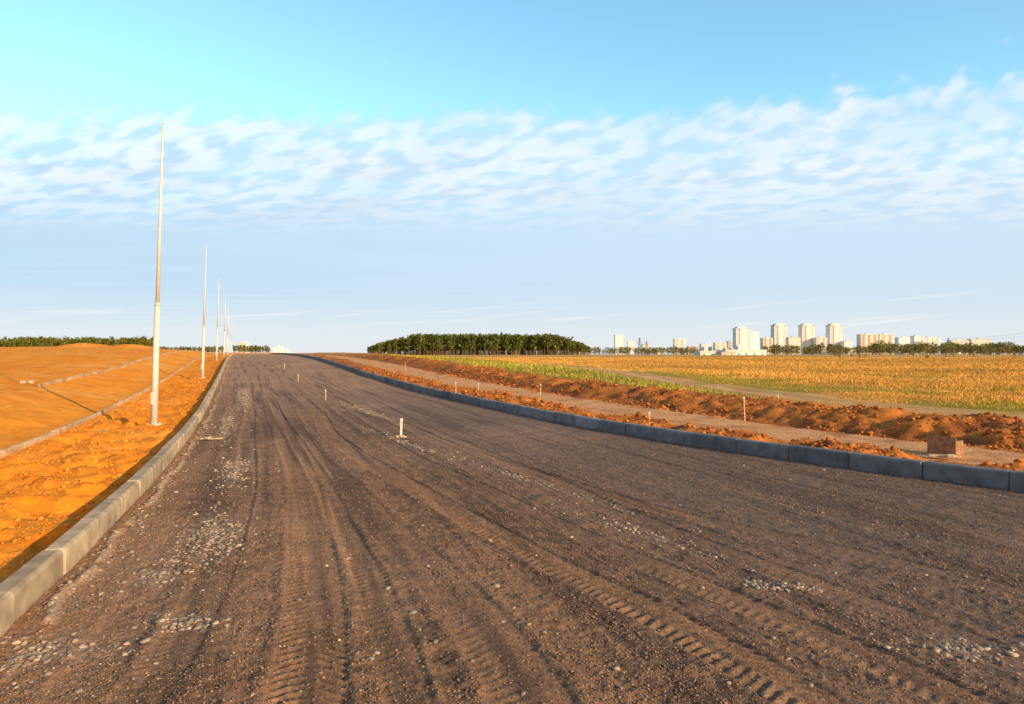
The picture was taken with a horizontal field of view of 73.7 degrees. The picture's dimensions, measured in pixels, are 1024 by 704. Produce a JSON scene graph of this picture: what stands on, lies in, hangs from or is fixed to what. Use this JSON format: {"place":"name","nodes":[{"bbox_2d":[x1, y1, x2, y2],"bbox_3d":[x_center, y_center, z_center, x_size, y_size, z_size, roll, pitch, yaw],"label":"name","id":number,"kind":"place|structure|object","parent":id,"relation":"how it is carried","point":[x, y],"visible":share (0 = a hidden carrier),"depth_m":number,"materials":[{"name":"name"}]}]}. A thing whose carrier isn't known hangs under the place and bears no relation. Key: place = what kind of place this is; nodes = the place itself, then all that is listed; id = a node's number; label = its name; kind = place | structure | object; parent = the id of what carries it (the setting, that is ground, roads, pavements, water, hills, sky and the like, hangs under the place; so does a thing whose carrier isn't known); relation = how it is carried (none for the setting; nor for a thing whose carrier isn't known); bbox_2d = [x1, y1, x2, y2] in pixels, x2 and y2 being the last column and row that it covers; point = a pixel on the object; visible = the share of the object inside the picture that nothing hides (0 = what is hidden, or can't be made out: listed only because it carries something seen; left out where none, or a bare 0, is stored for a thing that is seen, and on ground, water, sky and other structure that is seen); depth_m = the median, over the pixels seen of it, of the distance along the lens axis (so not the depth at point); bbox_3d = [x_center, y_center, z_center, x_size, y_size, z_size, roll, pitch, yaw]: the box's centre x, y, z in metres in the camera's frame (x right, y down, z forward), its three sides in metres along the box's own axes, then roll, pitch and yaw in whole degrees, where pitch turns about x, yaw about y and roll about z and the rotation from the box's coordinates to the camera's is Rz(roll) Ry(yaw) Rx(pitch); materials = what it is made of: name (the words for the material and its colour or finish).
{"place":"outdoors","nodes":[
{"label":"outdoors","id":0,"kind":"place"},
{"bbox_2d":[0,354,1023,703],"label":"road","id":1,"kind":"structure","parent":0,"point":[288,410],"depth_m":5.37,"materials":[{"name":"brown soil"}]},
{"bbox_2d":[200,436,223,438],"bbox_3d":[-5.810,1.664,13.204,0.420,0.045,0.220,0,0,-6],"label":"wooden board","id":2,"kind":"object","parent":1,"relation":"on","point":[208,437],"visible":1,"depth_m":13.19,"materials":[{"name":"brown wood"}]},
{"bbox_2d":[396,418,406,437],"bbox_3d":[-2.264,1.621,13.948,0.229,0.535,0.189,0,0,0],"label":"survey stake","id":3,"kind":"object","parent":1,"relation":"on","point":[401,425],"visible":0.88,"depth_m":13.93,"materials":[{"name":"white paint"}]},
{"bbox_2d":[0,343,1023,582],"bbox_3d":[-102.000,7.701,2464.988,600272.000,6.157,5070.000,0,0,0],"label":"ground","id":4,"kind":"structure","parent":0,"point":[28,411],"depth_m":19.49,"materials":[{"name":"orange sand"}]},
{"bbox_2d":[20,380,33,382],"bbox_3d":[-17.224,1.074,24.241,0.400,0.120,0.260,0,0,-29],"label":"concrete block debris","id":5,"kind":"object","parent":4,"relation":"on","point":[31,381],"visible":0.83,"depth_m":24.14,"materials":[{"name":"grey concrete"}]},
{"bbox_2d":[0,354,212,457],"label":"path edging","id":6,"kind":"object","parent":4,"relation":"on","point":[23,445],"visible":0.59,"depth_m":15.69,"materials":[{"name":"concrete"}]},
{"bbox_2d":[0,376,214,569],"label":"sand clods","id":7,"kind":"object","parent":4,"relation":"on","point":[22,562],"visible":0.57,"depth_m":10.90,"materials":[{"name":"orange sand"}]},
{"bbox_2d":[38,350,191,386],"bbox_3d":[-30.195,0.608,58.735,0.182,1.847,76.990,0,0,-22],"label":"path edging","id":8,"kind":"object","parent":4,"relation":"on","point":[55,381],"visible":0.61,"depth_m":31.44,"materials":[{"name":"concrete"}]},
{"bbox_2d":[0,353,233,636],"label":"concrete kerb","id":9,"kind":"structure","parent":4,"relation":"on","point":[25,587],"depth_m":5.75,"materials":[{"name":"grey concrete"}]},
{"bbox_2d":[0,335,269,352],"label":"distant tree line","id":10,"kind":"object","parent":4,"relation":"on","point":[39,341],"visible":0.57,"depth_m":310.42,"materials":[{"name":"green plant"}]},
{"bbox_2d":[149,123,163,425],"bbox_3d":[-8.882,-1.754,17.005,0.416,7.916,0.340,0,0,0],"label":"lamp pole","id":11,"kind":"object","parent":4,"relation":"on","point":[154,389],"visible":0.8,"depth_m":16.96,"materials":[{"name":"metal"}]},
{"bbox_2d":[151,392,153,404],"bbox_3d":[-8.910,1.154,16.913,0.080,0.300,0.020,0,0,0],"label":"service door","id":12,"kind":"structure","parent":11,"relation":"in","point":[152,393],"depth_m":16.90,"materials":[{"name":"paint"}]},
{"bbox_2d":[200,246,206,378],"bbox_3d":[-17.562,-2.058,38.806,0.416,7.916,0.340,0,0,0],"label":"lamp pole","id":13,"kind":"object","parent":4,"relation":"on","point":[203,354],"visible":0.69,"depth_m":38.76,"materials":[{"name":"metal"}]},
{"bbox_2d":[215,283,218,360],"bbox_3d":[-26.462,-2.720,61.208,0.416,7.916,0.340,0,0,0],"label":"lamp pole","id":14,"kind":"object","parent":4,"relation":"on","point":[216,358],"visible":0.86,"depth_m":61.16,"materials":[{"name":"metal"}]},
{"bbox_2d":[222,294,225,356],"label":"lamp pole","id":15,"kind":"object","parent":4,"relation":"on","point":[224,332],"visible":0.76,"depth_m":80.96,"materials":[{"name":"metal"}]},
{"bbox_2d":[226,306,228,354],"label":"lamp pole","id":16,"kind":"object","parent":4,"relation":"on","point":[227,336],"visible":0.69,"depth_m":102.96,"materials":[{"name":"metal"}]},
{"bbox_2d":[238,341,249,352],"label":"apartment block","id":17,"kind":"structure","parent":4,"relation":"on","point":[244,343],"depth_m":1300.03,"materials":[{"name":"white concrete"}]},
{"bbox_2d":[273,345,283,352],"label":"apartment block","id":18,"kind":"structure","parent":4,"relation":"on","point":[278,349],"depth_m":1100.01,"materials":[{"name":"white concrete"}]},
{"bbox_2d":[367,332,590,354],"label":"pine forest","id":19,"kind":"object","parent":4,"relation":"on","point":[469,344],"visible":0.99,"depth_m":375.15,"materials":[{"name":"green plant"}]},
{"bbox_2d":[614,334,622,353],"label":"apartment block","id":20,"kind":"structure","parent":4,"relation":"on","point":[618,340],"depth_m":1500.07,"materials":[{"name":"white concrete"}]},
{"bbox_2d":[627,340,634,353],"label":"apartment block","id":21,"kind":"structure","parent":4,"relation":"on","point":[630,343],"depth_m":1500.05,"materials":[{"name":"white concrete"}]},
{"bbox_2d":[641,343,649,353],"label":"apartment block","id":22,"kind":"structure","parent":4,"relation":"on","point":[645,344],"depth_m":1550.02,"materials":[{"name":"white concrete"}]},
{"bbox_2d":[272,353,1023,491],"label":"concrete kerb","id":23,"kind":"structure","parent":4,"relation":"on","point":[1011,480],"depth_m":11.16,"materials":[{"name":"grey concrete"}]},
{"bbox_2d":[673,338,684,353],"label":"apartment block","id":24,"kind":"structure","parent":4,"relation":"on","point":[678,342],"depth_m":1500.04,"materials":[{"name":"white concrete"}]},
{"bbox_2d":[358,365,1023,470],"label":"soil clods","id":25,"kind":"object","parent":4,"relation":"on","point":[875,448],"visible":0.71,"depth_m":17.59,"materials":[{"name":"brown soil"}]},
{"bbox_2d":[686,346,698,353],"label":"apartment block","id":26,"kind":"structure","parent":4,"relation":"on","point":[697,347],"depth_m":1550.00,"materials":[{"name":"white concrete"}]},
{"bbox_2d":[693,347,716,354],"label":"warehouse","id":27,"kind":"structure","parent":4,"relation":"on","point":[704,351],"depth_m":335.00,"materials":[{"name":"white concrete"}]},
{"bbox_2d":[699,343,711,350],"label":"apartment block","id":28,"kind":"structure","parent":4,"relation":"on","point":[705,345],"depth_m":1500.05,"materials":[{"name":"white concrete"}]},
{"bbox_2d":[713,342,726,350],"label":"apartment block","id":29,"kind":"structure","parent":4,"relation":"on","point":[719,346],"depth_m":1450.04,"materials":[{"name":"white concrete"}]},
{"bbox_2d":[716,348,735,354],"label":"warehouse","id":30,"kind":"structure","parent":4,"relation":"on","point":[725,351],"depth_m":320.08,"materials":[{"name":"white concrete"}]},
{"bbox_2d":[726,340,732,347],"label":"apartment block","id":31,"kind":"structure","parent":4,"relation":"on","point":[729,343],"depth_m":1450.06,"materials":[{"name":"white concrete"}]},
{"bbox_2d":[732,327,749,347],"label":"apartment tower","id":32,"kind":"structure","parent":4,"relation":"on","point":[740,336],"depth_m":1249.60,"materials":[{"name":"white concrete"}]},
{"bbox_2d":[715,346,766,354],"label":"warehouse","id":33,"kind":"structure","parent":4,"relation":"on","point":[741,350],"depth_m":330.00,"materials":[{"name":"white concrete"}]},
{"bbox_2d":[743,397,744,420],"bbox_3d":[5.991,1.546,17.596,0.063,0.775,0.026,0,0,0],"label":"survey stake","id":34,"kind":"object","parent":4,"relation":"on","point":[744,407],"visible":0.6,"depth_m":17.59,"materials":[{"name":"brown wood"}]},
{"bbox_2d":[749,331,758,349],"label":"apartment tower","id":35,"kind":"structure","parent":4,"relation":"on","point":[753,340],"depth_m":1288.60,"materials":[{"name":"white concrete"}]},
{"bbox_2d":[760,337,772,353],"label":"apartment block","id":36,"kind":"structure","parent":4,"relation":"on","point":[766,342],"depth_m":1350.06,"materials":[{"name":"white concrete"}]},
{"bbox_2d":[770,324,786,353],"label":"apartment tower","id":37,"kind":"structure","parent":4,"relation":"on","point":[778,333],"depth_m":1399.59,"materials":[{"name":"white concrete"}]},
{"bbox_2d":[786,336,800,353],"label":"apartment block","id":38,"kind":"structure","parent":4,"relation":"on","point":[794,340],"depth_m":1350.06,"materials":[{"name":"white concrete"}]},
{"bbox_2d":[798,324,814,353],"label":"apartment tower","id":39,"kind":"structure","parent":4,"relation":"on","point":[806,333],"depth_m":1399.60,"materials":[{"name":"white concrete"}]},
{"bbox_2d":[590,340,1023,354],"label":"distant tree line","id":40,"kind":"object","parent":4,"relation":"on","point":[925,348],"visible":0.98,"depth_m":569.40,"materials":[{"name":"green plant"}]},
{"bbox_2d":[813,337,826,353],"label":"apartment block","id":41,"kind":"structure","parent":4,"relation":"on","point":[817,340],"depth_m":1379.88,"materials":[{"name":"white concrete"}]},
{"bbox_2d":[825,324,842,353],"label":"apartment tower","id":42,"kind":"structure","parent":4,"relation":"on","point":[834,334],"depth_m":1399.62,"materials":[{"name":"white concrete"}]},
{"bbox_2d":[829,326,841,352],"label":"windows","id":43,"kind":"structure","parent":42,"relation":"in","point":[829,326],"depth_m":1399.48,"materials":[{"name":"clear glass"}]},
{"bbox_2d":[840,340,852,353],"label":"apartment block","id":44,"kind":"structure","parent":4,"relation":"on","point":[847,343],"depth_m":1380.05,"materials":[{"name":"white concrete"}]},
{"bbox_2d":[856,333,877,353],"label":"apartment block","id":45,"kind":"structure","parent":4,"relation":"on","point":[865,339],"depth_m":1300.04,"materials":[{"name":"white concrete"}]},
{"bbox_2d":[878,333,893,353],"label":"apartment block","id":46,"kind":"structure","parent":4,"relation":"on","point":[885,337],"depth_m":1310.06,"materials":[{"name":"white concrete"}]},
{"bbox_2d":[895,336,909,353],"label":"apartment block","id":47,"kind":"structure","parent":4,"relation":"on","point":[903,340],"depth_m":1350.07,"materials":[{"name":"white concrete"}]},
{"bbox_2d":[910,335,920,353],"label":"apartment block","id":48,"kind":"structure","parent":4,"relation":"on","point":[914,338],"depth_m":1300.09,"materials":[{"name":"white concrete"}]},
{"bbox_2d":[834,351,1020,358],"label":"field shrubs","id":49,"kind":"object","parent":4,"relation":"on","point":[859,356],"visible":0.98,"depth_m":104.59,"materials":[{"name":"green plant"}]},
{"bbox_2d":[921,337,940,353],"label":"apartment block","id":50,"kind":"structure","parent":4,"relation":"on","point":[930,340],"depth_m":1299.82,"materials":[{"name":"white concrete"}]},
{"bbox_2d":[927,454,960,457],"bbox_3d":[7.086,1.705,11.200,0.470,0.040,0.120,0,0,17],"label":"slab","id":51,"kind":"object","parent":4,"relation":"on","point":[939,455],"depth_m":11.18,"materials":[{"name":"concrete"}]},
{"bbox_2d":[927,436,962,454],"bbox_3d":[7.464,1.597,11.699,0.425,0.310,0.465,0,0,-32],"label":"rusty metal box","id":52,"kind":"object","parent":51,"relation":"on","point":[940,445],"visible":0.9,"depth_m":11.60,"materials":[{"name":"metal"}]},
{"bbox_2d":[945,454,955,458],"bbox_3d":[7.115,1.690,11.075,0.140,0.070,0.080,0,0,17],"label":"lump","id":53,"kind":"object","parent":4,"relation":"on","point":[953,456],"visible":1,"depth_m":11.05,"materials":[{"name":"stone"}]},
{"bbox_2d":[948,339,968,353],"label":"apartment block","id":54,"kind":"structure","parent":4,"relation":"on","point":[958,341],"depth_m":1500.05,"materials":[{"name":"white concrete"}]},
{"bbox_2d":[967,338,990,353],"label":"apartment block","id":55,"kind":"structure","parent":4,"relation":"on","point":[980,341],"depth_m":1520.07,"materials":[{"name":"white concrete"}]},
{"bbox_2d":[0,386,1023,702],"bbox_3d":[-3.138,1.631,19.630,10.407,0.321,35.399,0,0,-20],"label":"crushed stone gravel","id":56,"kind":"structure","parent":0,"point":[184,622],"depth_m":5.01,"materials":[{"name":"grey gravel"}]},
{"bbox_2d":[0,0,1023,353],"label":"sky","id":57,"kind":"structure","parent":0,"point":[353,176],"materials":[{"name":"blue"}]},
{"bbox_2d":[384,354,777,397],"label":"green grass","id":58,"kind":"structure","parent":0,"point":[568,370],"depth_m":40.13,"materials":[{"name":"green plant"}]},
{"bbox_2d":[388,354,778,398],"bbox_3d":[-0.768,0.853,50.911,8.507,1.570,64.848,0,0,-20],"label":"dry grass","id":59,"kind":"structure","parent":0,"point":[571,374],"depth_m":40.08,"materials":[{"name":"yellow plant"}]},
{"bbox_2d":[453,357,1023,408],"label":"dry grass","id":60,"kind":"structure","parent":0,"point":[987,385],"depth_m":46.32,"materials":[{"name":"yellow plant"}]},
{"bbox_2d":[589,365,1023,409],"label":"green grass","id":61,"kind":"structure","parent":0,"point":[926,392],"depth_m":26.71,"materials":[{"name":"green plant"}]}
]}

